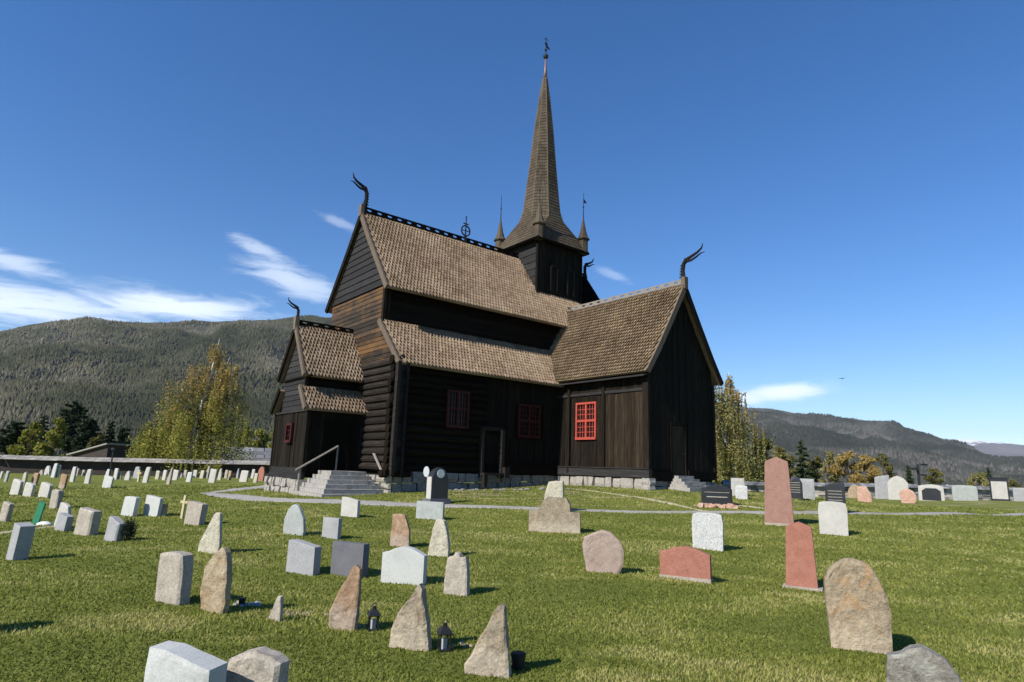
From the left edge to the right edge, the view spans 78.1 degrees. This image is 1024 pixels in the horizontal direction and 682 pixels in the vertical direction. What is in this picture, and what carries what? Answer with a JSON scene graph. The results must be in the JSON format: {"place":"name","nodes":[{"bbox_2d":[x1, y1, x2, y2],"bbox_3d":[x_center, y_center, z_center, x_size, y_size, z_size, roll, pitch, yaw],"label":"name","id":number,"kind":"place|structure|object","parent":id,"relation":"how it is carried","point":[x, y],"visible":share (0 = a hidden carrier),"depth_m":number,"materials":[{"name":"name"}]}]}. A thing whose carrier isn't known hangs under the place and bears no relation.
{"place":"outdoors","nodes":[
{"label":"outdoors","id":0,"kind":"place"},
{"bbox_2d":[0,318,806,481],"bbox_3d":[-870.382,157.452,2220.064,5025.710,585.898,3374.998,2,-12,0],"label":"hill","id":1,"kind":"structure","parent":0,"point":[204,329],"depth_m":1773.24,"materials":[{"name":"plant"}]},
{"bbox_2d":[0,315,334,454],"bbox_3d":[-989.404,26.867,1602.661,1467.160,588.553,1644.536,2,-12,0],"label":"forest","id":2,"kind":"object","parent":1,"relation":"on","point":[139,398],"visible":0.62,"depth_m":1347.33,"materials":[{"name":"plant"}]},
{"bbox_2d":[0,473,1023,681],"bbox_3d":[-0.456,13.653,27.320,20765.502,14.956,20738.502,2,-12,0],"label":"ground","id":3,"kind":"structure","parent":0,"point":[97,480],"depth_m":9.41,"materials":[{"name":"plant"}]},
{"bbox_2d":[0,501,14,521],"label":"gravestone","id":4,"kind":"object","parent":3,"relation":"on","point":[6,511],"visible":0.82,"depth_m":15.32,"materials":[{"name":"grey stone"}]},
{"bbox_2d":[0,421,28,454],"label":"pine tree","id":5,"kind":"object","parent":3,"relation":"on","point":[12,432],"visible":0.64,"depth_m":70.40,"materials":[{"name":"green plant"}]},
{"bbox_2d":[9,479,23,494],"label":"gravestone","id":6,"kind":"object","parent":3,"relation":"on","point":[17,486],"visible":0.79,"depth_m":24.09,"materials":[{"name":"white stone"}]},
{"bbox_2d":[6,522,35,560],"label":"gravestone","id":7,"kind":"object","parent":3,"relation":"on","point":[20,543],"visible":0.77,"depth_m":10.07,"materials":[{"name":"grey stone"}]},
{"bbox_2d":[6,422,47,455],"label":"tree","id":8,"kind":"object","parent":3,"relation":"on","point":[34,432],"visible":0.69,"depth_m":60.22,"materials":[{"name":"green plant"}]},
{"bbox_2d":[23,482,35,496],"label":"gravestone","id":9,"kind":"object","parent":3,"relation":"on","point":[29,489],"visible":0.79,"depth_m":23.34,"materials":[{"name":"white stone"}]},
{"bbox_2d":[26,412,49,454],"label":"spruce tree","id":10,"kind":"object","parent":3,"relation":"on","point":[43,422],"visible":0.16,"depth_m":81.07,"materials":[{"name":"green plant"}]},
{"bbox_2d":[32,501,45,523],"bbox_3d":[-11.142,4.081,14.861,0.170,0.571,0.040,12,-9,12],"label":"grave marker","id":11,"kind":"object","parent":3,"relation":"on","point":[39,512],"visible":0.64,"depth_m":14.85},
{"bbox_2d":[38,482,52,497],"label":"gravestone","id":12,"kind":"object","parent":3,"relation":"on","point":[45,489],"visible":0.8,"depth_m":23.13,"materials":[{"name":"white stone"}]},
{"bbox_2d":[32,418,68,456],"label":"tree","id":13,"kind":"object","parent":3,"relation":"on","point":[53,436],"visible":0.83,"depth_m":60.48,"materials":[{"name":"green plant"}]},
{"bbox_2d":[49,489,63,508],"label":"gravestone","id":14,"kind":"object","parent":3,"relation":"on","point":[56,499],"visible":0.78,"depth_m":18.64,"materials":[{"name":"grey stone"}]},
{"bbox_2d":[53,502,70,526],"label":"gravestone","id":15,"kind":"object","parent":3,"relation":"on","point":[64,507],"visible":0.36,"depth_m":14.30,"materials":[{"name":"white stone"}]},
{"bbox_2d":[54,512,73,530],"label":"gravestone","id":16,"kind":"object","parent":3,"relation":"on","point":[64,521],"visible":0.76,"depth_m":13.79,"materials":[{"name":"grey stone"}]},
{"bbox_2d":[51,401,88,456],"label":"pine tree","id":17,"kind":"object","parent":3,"relation":"on","point":[76,413],"visible":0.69,"depth_m":72.81,"materials":[{"name":"green plant"}]},
{"bbox_2d":[70,417,102,451],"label":"pine tree","id":18,"kind":"object","parent":3,"relation":"on","point":[88,429],"visible":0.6,"depth_m":70.42,"materials":[{"name":"green plant"}]},
{"bbox_2d":[74,507,101,535],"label":"gravestone","id":19,"kind":"object","parent":3,"relation":"on","point":[88,521],"visible":0.83,"depth_m":13.20,"materials":[{"name":"grey stone"}]},
{"bbox_2d":[86,434,105,447],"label":"tree","id":20,"kind":"object","parent":3,"relation":"on","point":[95,441],"visible":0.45,"depth_m":66.09,"materials":[{"name":"green plant"}]},
{"bbox_2d":[66,443,138,457],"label":"shed","id":21,"kind":"structure","parent":3,"relation":"on","point":[102,450],"depth_m":55.73,"materials":[{"name":"brown wood"}]},
{"bbox_2d":[102,475,113,487],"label":"gravestone","id":22,"kind":"object","parent":3,"relation":"on","point":[108,480],"visible":0.81,"depth_m":29.57,"materials":[{"name":"stone"}]},
{"bbox_2d":[103,421,116,442],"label":"spruce tree","id":23,"kind":"object","parent":3,"relation":"on","point":[111,435],"visible":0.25,"depth_m":76.86,"materials":[{"name":"green plant"}]},
{"bbox_2d":[103,516,125,541],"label":"gravestone","id":24,"kind":"object","parent":3,"relation":"on","point":[114,531],"visible":0.73,"depth_m":12.26,"materials":[{"name":"grey stone"}]},
{"bbox_2d":[114,427,130,443],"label":"pine tree","id":25,"kind":"object","parent":3,"relation":"on","point":[122,435],"visible":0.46,"depth_m":74.56,"materials":[{"name":"green plant"}]},
{"bbox_2d":[119,515,139,540],"bbox_3d":[-7.486,3.699,12.339,0.442,0.574,0.419,2,-12,0],"label":"shrub","id":26,"kind":"object","parent":3,"relation":"on","point":[127,530],"visible":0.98,"depth_m":12.29,"materials":[{"name":"green plant"}]},
{"bbox_2d":[121,496,140,516],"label":"gravestone","id":27,"kind":"object","parent":3,"relation":"on","point":[130,507],"visible":0.81,"depth_m":17.12,"materials":[{"name":"stone"}]},
{"bbox_2d":[0,455,269,477],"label":"churchyard fence","id":28,"kind":"object","parent":3,"relation":"on","point":[29,464],"visible":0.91,"depth_m":46.88,"materials":[{"name":"grey wood"}]},
{"bbox_2d":[127,421,171,457],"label":"birch tree","id":29,"kind":"object","parent":3,"relation":"on","point":[147,424],"visible":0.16,"depth_m":52.22,"materials":[{"name":"green plant"}]},
{"bbox_2d":[143,495,163,516],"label":"gravestone","id":30,"kind":"object","parent":3,"relation":"on","point":[153,506],"visible":0.78,"depth_m":17.20,"materials":[{"name":"stone"}]},
{"bbox_2d":[149,399,180,458],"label":"birch tree","id":31,"kind":"object","parent":3,"relation":"on","point":[161,434],"visible":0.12,"depth_m":53.29,"materials":[{"name":"green plant"}]},
{"bbox_2d":[155,551,193,604],"bbox_3d":[-3.935,2.806,7.351,0.456,0.681,0.180,-7,-14,27],"label":"gravestone","id":32,"kind":"object","parent":3,"relation":"on","point":[174,578],"visible":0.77,"depth_m":7.28,"materials":[{"name":"grey stone"}]},
{"bbox_2d":[144,640,227,681],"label":"gravestone","id":33,"kind":"object","parent":3,"relation":"on","point":[171,661],"visible":1,"depth_m":3.73,"materials":[{"name":"stone"}]},
{"bbox_2d":[118,339,258,472],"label":"birch tree","id":34,"kind":"object","parent":3,"relation":"on","point":[192,439],"visible":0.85,"depth_m":50.20,"materials":[{"name":"green plant"}]},
{"bbox_2d":[184,501,207,524],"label":"gravestone","id":35,"kind":"object","parent":3,"relation":"on","point":[196,512],"visible":0.82,"depth_m":15.53,"materials":[{"name":"grey stone"}]},
{"bbox_2d":[197,512,221,553],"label":"gravestone","id":36,"kind":"object","parent":3,"relation":"on","point":[210,541],"visible":0.77,"depth_m":11.02,"materials":[{"name":"white stone"}]},
{"bbox_2d":[201,547,231,613],"bbox_3d":[-3.274,2.703,7.001,0.421,0.797,0.116,-9,-15,26],"label":"gravestone","id":37,"kind":"object","parent":3,"relation":"on","point":[216,585],"visible":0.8,"depth_m":6.95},
{"bbox_2d":[221,447,270,460],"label":"barn","id":38,"kind":"structure","parent":3,"relation":"on","point":[263,454],"depth_m":63.22,"materials":[{"name":"grey wood"}]},
{"bbox_2d":[225,645,290,681],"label":"gravestone","id":39,"kind":"object","parent":3,"relation":"on","point":[265,663],"visible":0.99,"depth_m":3.92,"materials":[{"name":"grey stone"}]},
{"bbox_2d":[251,429,271,447],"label":"tree","id":40,"kind":"object","parent":3,"relation":"on","point":[263,439],"visible":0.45,"depth_m":75.75,"materials":[{"name":"green plant"}]},
{"bbox_2d":[268,595,283,621],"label":"gravestone","id":41,"kind":"object","parent":3,"relation":"on","point":[276,613],"visible":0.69,"depth_m":6.68,"materials":[{"name":"grey stone"}]},
{"bbox_2d":[283,504,305,535],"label":"gravestone","id":42,"kind":"object","parent":3,"relation":"on","point":[294,521],"visible":0.84,"depth_m":13.59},
{"bbox_2d":[286,539,321,575],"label":"gravestone","id":43,"kind":"object","parent":3,"relation":"on","point":[303,557],"visible":0.78,"depth_m":9.63,"materials":[{"name":"grey stone"}]},
{"bbox_2d":[322,517,341,538],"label":"gravestone","id":44,"kind":"object","parent":3,"relation":"on","point":[331,527],"visible":0.74,"depth_m":13.26,"materials":[{"name":"grey stone"}]},
{"bbox_2d":[328,565,362,630],"bbox_3d":[-1.720,2.699,6.507,0.323,0.753,0.086,-1,-12,16],"label":"gravestone","id":45,"kind":"object","parent":3,"relation":"on","point":[344,613],"visible":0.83,"depth_m":6.47,"materials":[{"name":"brown stone"}]},
{"bbox_2d":[330,540,369,578],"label":"gravestone","id":46,"kind":"object","parent":3,"relation":"on","point":[347,556],"visible":0.73,"depth_m":9.56,"materials":[{"name":"stone"}]},
{"bbox_2d":[340,497,359,517],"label":"gravestone","id":47,"kind":"object","parent":3,"relation":"on","point":[350,507],"visible":0.86,"depth_m":17.29,"materials":[{"name":"white stone"}]},
{"bbox_2d":[367,603,380,631],"bbox_3d":[-1.423,2.838,6.504,0.126,0.265,0.126,6,-12,-20],"label":"grave lantern","id":48,"kind":"object","parent":3,"relation":"on","point":[373,612],"visible":1,"depth_m":6.47,"materials":[{"name":"black metal"}]},
{"bbox_2d":[389,513,410,546],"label":"gravestone","id":49,"kind":"object","parent":3,"relation":"on","point":[400,533],"visible":0.87,"depth_m":12.64,"materials":[{"name":"brown stone"}]},
{"bbox_2d":[381,546,427,584],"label":"gravestone","id":50,"kind":"object","parent":3,"relation":"on","point":[404,565],"visible":0.84,"depth_m":9.12,"materials":[{"name":"stone"}]},
{"bbox_2d":[389,583,432,651],"bbox_3d":[-0.937,2.641,5.930,0.431,0.699,0.140,-1,-12,16],"label":"gravestone","id":51,"kind":"object","parent":3,"relation":"on","point":[411,629],"visible":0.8,"depth_m":5.88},
{"bbox_2d":[416,501,444,519],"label":"gravestone","id":52,"kind":"object","parent":3,"relation":"on","point":[430,510],"visible":0.83,"depth_m":17.55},
{"bbox_2d":[423,467,450,503],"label":"gravestone","id":53,"kind":"object","parent":3,"relation":"on","point":[437,484],"visible":0.87,"depth_m":20.41,"materials":[{"name":"black stone"}]},
{"bbox_2d":[428,519,449,556],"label":"gravestone","id":54,"kind":"object","parent":3,"relation":"on","point":[439,545],"visible":0.84,"depth_m":11.50,"materials":[{"name":"white stone"}]},
{"bbox_2d":[436,619,452,652],"bbox_3d":[-0.627,2.731,5.867,0.129,0.273,0.129,6,-12,-20],"label":"grave lantern","id":55,"kind":"object","parent":3,"relation":"on","point":[443,630],"visible":1,"depth_m":5.83,"materials":[{"name":"black metal"}]},
{"bbox_2d":[444,551,469,595],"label":"gravestone","id":56,"kind":"object","parent":3,"relation":"on","point":[457,581],"visible":0.87,"depth_m":8.50,"materials":[{"name":"grey stone"}]},
{"bbox_2d":[463,602,510,678],"bbox_3d":[-0.187,2.530,5.239,0.416,0.688,0.132,-1,-12,16],"label":"gravestone","id":57,"kind":"object","parent":3,"relation":"on","point":[489,655],"visible":0.95,"depth_m":5.19,"materials":[{"name":"stone"}]},
{"bbox_2d":[264,37,723,497],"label":"stave church","id":58,"kind":"structure","parent":3,"relation":"on","point":[522,351],"depth_m":27.50,"materials":[{"name":"wood"}]},
{"bbox_2d":[284,423,293,442],"bbox_3d":[-9.133,3.771,25.884,0.150,0.790,0.660,11,-15,-38],"label":"window","id":59,"kind":"structure","parent":58,"relation":"in","point":[289,428],"depth_m":25.85,"materials":[{"name":"red paint"}]},
{"bbox_2d":[320,419,352,470],"bbox_3d":[-7.076,4.242,25.433,1.200,2.100,0.170,11,-15,-38],"label":"door","id":60,"kind":"structure","parent":58,"relation":"in","point":[326,421],"depth_m":25.46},
{"bbox_2d":[445,389,469,428],"bbox_3d":[-2.236,2.813,26.019,1.100,1.550,0.150,11,-15,-38],"label":"window","id":61,"kind":"structure","parent":58,"relation":"in","point":[457,401],"depth_m":26.01,"materials":[{"name":"red paint"}]},
{"bbox_2d":[478,426,504,477],"bbox_3d":[-0.869,4.713,26.775,1.140,2.120,0.360,11,-15,-38],"label":"door","id":62,"kind":"structure","parent":58,"relation":"in","point":[491,445],"depth_m":26.88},
{"bbox_2d":[517,403,540,438],"bbox_3d":[0.772,3.623,28.493,1.300,1.490,0.150,11,-15,-38],"label":"window","id":63,"kind":"structure","parent":58,"relation":"in","point":[529,416],"depth_m":28.50,"materials":[{"name":"red paint"}]},
{"bbox_2d":[575,401,596,439],"bbox_3d":[3.312,3.564,28.166,0.150,1.660,1.260,11,-15,-38],"label":"window","id":64,"kind":"structure","parent":58,"relation":"in","point":[586,412],"depth_m":28.17,"materials":[{"name":"red paint"}]},
{"bbox_2d":[669,421,686,477],"bbox_3d":[6.967,4.581,26.446,1.070,2.360,0.158,11,-15,-38],"label":"door","id":65,"kind":"structure","parent":58,"relation":"in","point":[678,434],"depth_m":26.50,"materials":[{"name":"black wood"}]},
{"bbox_2d":[511,650,525,670],"bbox_3d":[0.053,2.712,5.355,0.136,0.136,0.136,2,-12,0],"label":"flower pot","id":66,"kind":"object","parent":3,"relation":"on","point":[518,657],"visible":0.99,"depth_m":5.31,"materials":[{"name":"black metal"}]},
{"bbox_2d":[529,496,580,533],"bbox_3d":[1.036,4.220,15.290,1.245,0.870,0.340,0,-12,10],"label":"stepped monument","id":67,"kind":"object","parent":3,"relation":"on","point":[554,514],"visible":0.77,"depth_m":15.13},
{"bbox_2d":[544,481,563,499],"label":"gravestone","id":68,"kind":"object","parent":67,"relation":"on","point":[554,488],"visible":0.49,"depth_m":19.40,"materials":[{"name":"white stone"}]},
{"bbox_2d":[582,529,623,573],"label":"gravestone","id":69,"kind":"object","parent":3,"relation":"on","point":[603,550],"visible":0.88,"depth_m":10.38,"materials":[{"name":"stone"}]},
{"bbox_2d":[659,546,712,583],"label":"gravestone","id":70,"kind":"object","parent":3,"relation":"on","point":[686,563],"visible":0.73,"depth_m":10.09,"materials":[{"name":"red stone"}]},
{"bbox_2d":[692,512,723,550],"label":"gravestone","id":71,"kind":"object","parent":3,"relation":"on","point":[707,530],"visible":0.85,"depth_m":13.59,"materials":[{"name":"white stone"}]},
{"bbox_2d":[697,485,737,508],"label":"gravestone","id":72,"kind":"object","parent":3,"relation":"on","point":[715,496],"visible":0.94,"depth_m":21.34,"materials":[{"name":"black stone"}]},
{"bbox_2d":[731,478,743,495],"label":"gravestone","id":73,"kind":"object","parent":3,"relation":"on","point":[736,481],"visible":0.46,"depth_m":24.19,"materials":[{"name":"white stone"}]},
{"bbox_2d":[735,485,747,499],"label":"gravestone","id":74,"kind":"object","parent":3,"relation":"on","point":[741,491],"visible":0.81,"depth_m":23.15,"materials":[{"name":"white stone"}]},
{"bbox_2d":[714,385,774,482],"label":"birch tree","id":75,"kind":"object","parent":3,"relation":"on","point":[723,435],"visible":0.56,"depth_m":56.13,"materials":[{"name":"green plant"}]},
{"bbox_2d":[712,374,781,484],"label":"birch tree","id":76,"kind":"object","parent":3,"relation":"on","point":[728,381],"visible":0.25,"depth_m":58.57,"materials":[{"name":"green plant"}]},
{"bbox_2d":[743,437,779,481],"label":"tree","id":77,"kind":"object","parent":3,"relation":"on","point":[768,445],"visible":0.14,"depth_m":60.42,"materials":[{"name":"green plant"}]},
{"bbox_2d":[764,457,793,525],"bbox_3d":[7.617,4.352,18.088,0.788,2.028,0.170,-4,-13,27],"label":"gravestone","id":78,"kind":"object","parent":3,"relation":"on","point":[778,505],"visible":0.92,"depth_m":18.02,"materials":[{"name":"stone"}]},
{"bbox_2d":[775,445,795,477],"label":"tree","id":79,"kind":"object","parent":3,"relation":"on","point":[782,452],"visible":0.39,"depth_m":66.24,"materials":[{"name":"green plant"}]},
{"bbox_2d":[790,476,802,499],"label":"gravestone","id":80,"kind":"object","parent":3,"relation":"on","point":[796,487],"visible":0.73,"depth_m":24.95,"materials":[{"name":"black stone"}]},
{"bbox_2d":[782,522,822,591],"bbox_3d":[4.580,3.450,10.004,0.570,1.133,0.270,-4,-13,27],"label":"gravestone","id":81,"kind":"object","parent":3,"relation":"on","point":[801,572],"visible":0.94,"depth_m":9.96,"materials":[{"name":"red stone"}]},
{"bbox_2d":[792,437,815,482],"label":"spruce tree","id":82,"kind":"object","parent":3,"relation":"on","point":[800,471],"visible":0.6,"depth_m":64.38,"materials":[{"name":"green plant"}]},
{"bbox_2d":[799,478,814,499],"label":"gravestone","id":83,"kind":"object","parent":3,"relation":"on","point":[808,488],"visible":0.62,"depth_m":25.94,"materials":[{"name":"grey stone"}]},
{"bbox_2d":[807,456,825,482],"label":"tree","id":84,"kind":"object","parent":3,"relation":"on","point":[817,461],"visible":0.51,"depth_m":66.29,"materials":[{"name":"green plant"}]},
{"bbox_2d":[818,450,841,482],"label":"tree","id":85,"kind":"object","parent":3,"relation":"on","point":[829,454],"visible":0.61,"depth_m":70.49,"materials":[{"name":"green plant"}]},
{"bbox_2d":[818,501,848,535],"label":"gravestone","id":86,"kind":"object","parent":3,"relation":"on","point":[833,517],"visible":0.88,"depth_m":16.58,"materials":[{"name":"white stone"}]},
{"bbox_2d":[825,482,845,503],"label":"gravestone","id":87,"kind":"object","parent":3,"relation":"on","point":[834,492],"visible":0.59,"depth_m":21.41,"materials":[{"name":"black stone"}]},
{"bbox_2d":[824,451,868,482],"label":"tree","id":88,"kind":"object","parent":3,"relation":"on","point":[856,476],"visible":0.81,"depth_m":66.28,"materials":[{"name":"yellow plant"}]},
{"bbox_2d":[823,557,893,654],"bbox_3d":[3.525,2.744,6.448,0.596,1.010,0.158,-2,-12,20],"label":"gravestone","id":89,"kind":"object","parent":3,"relation":"on","point":[857,602],"visible":0.86,"depth_m":6.39,"materials":[{"name":"stone"}]},
{"bbox_2d":[857,486,871,501],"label":"gravestone","id":90,"kind":"object","parent":3,"relation":"on","point":[863,494],"visible":0.8,"depth_m":28.69,"materials":[{"name":"pink stone"}]},
{"bbox_2d":[849,454,882,482],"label":"tree","id":91,"kind":"object","parent":3,"relation":"on","point":[872,472],"visible":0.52,"depth_m":68.26,"materials":[{"name":"yellow plant"}]},
{"bbox_2d":[720,480,1013,500],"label":"churchyard wall","id":92,"kind":"structure","parent":3,"relation":"on","point":[983,492],"depth_m":45.84,"materials":[{"name":"stone"}]},
{"bbox_2d":[874,475,888,498],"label":"gravestone","id":93,"kind":"object","parent":3,"relation":"on","point":[881,489],"visible":0.76,"depth_m":43.63,"materials":[{"name":"grey stone"}]},
{"bbox_2d":[874,453,894,477],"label":"tree","id":94,"kind":"object","parent":3,"relation":"on","point":[886,466],"visible":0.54,"depth_m":74.57,"materials":[{"name":"green plant"}]},
{"bbox_2d":[887,476,907,499],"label":"gravestone","id":95,"kind":"object","parent":3,"relation":"on","point":[896,484],"visible":0.69,"depth_m":41.23,"materials":[{"name":"white stone"}]},
{"bbox_2d":[899,489,915,502],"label":"gravestone","id":96,"kind":"object","parent":3,"relation":"on","point":[907,495],"visible":0.83,"depth_m":35.08,"materials":[{"name":"pink stone"}]},
{"bbox_2d":[885,644,962,681],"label":"gravestone","id":97,"kind":"object","parent":3,"relation":"on","point":[917,663],"visible":1,"depth_m":4.60,"materials":[{"name":"stone"}]},
{"bbox_2d":[918,484,944,500],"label":"gravestone","id":98,"kind":"object","parent":3,"relation":"on","point":[929,492],"visible":0.89,"depth_m":39.75,"materials":[{"name":"white stone"}]},
{"bbox_2d":[922,468,943,484],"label":"tree","id":99,"kind":"object","parent":3,"relation":"on","point":[931,479],"visible":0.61,"depth_m":80.13,"materials":[{"name":"green plant"}]},
{"bbox_2d":[952,485,977,500],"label":"gravestone","id":100,"kind":"object","parent":3,"relation":"on","point":[964,493],"visible":0.86,"depth_m":39.19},
{"bbox_2d":[966,471,988,486],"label":"tree","id":101,"kind":"object","parent":3,"relation":"on","point":[980,477],"visible":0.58,"depth_m":86.11,"materials":[{"name":"green plant"}]},
{"bbox_2d":[986,477,1009,500],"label":"gravestone","id":102,"kind":"object","parent":3,"relation":"on","point":[999,488],"visible":0.88,"depth_m":38.87,"materials":[{"name":"black stone"}]},
{"bbox_2d":[1012,482,1023,501],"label":"gravestone","id":103,"kind":"object","parent":3,"relation":"on","point":[1018,494],"visible":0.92,"depth_m":38.52,"materials":[{"name":"grey stone"}]},
{"bbox_2d":[0,0,1023,444],"label":"sky","id":104,"kind":"structure","parent":0,"point":[848,175],"materials":[{"name":"blue"}]},
{"bbox_2d":[199,492,1023,515],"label":"gravel path","id":105,"kind":"structure","parent":0,"point":[263,499],"depth_m":20.50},
{"bbox_2d":[742,408,1023,487],"bbox_3d":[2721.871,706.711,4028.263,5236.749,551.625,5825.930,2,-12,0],"label":"hill","id":106,"kind":"structure","parent":0,"point":[880,426],"depth_m":2394.33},
{"bbox_2d":[734,407,1023,484],"bbox_3d":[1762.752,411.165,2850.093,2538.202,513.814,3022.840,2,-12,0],"label":"forest","id":107,"kind":"object","parent":106,"relation":"on","point":[943,451],"visible":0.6,"depth_m":2328.54,"materials":[{"name":"plant"}]},
{"bbox_2d":[949,439,1023,456],"bbox_3d":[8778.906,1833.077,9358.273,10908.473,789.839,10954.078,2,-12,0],"label":"snowy mountain","id":108,"kind":"structure","parent":0,"point":[992,448],"depth_m":9607.76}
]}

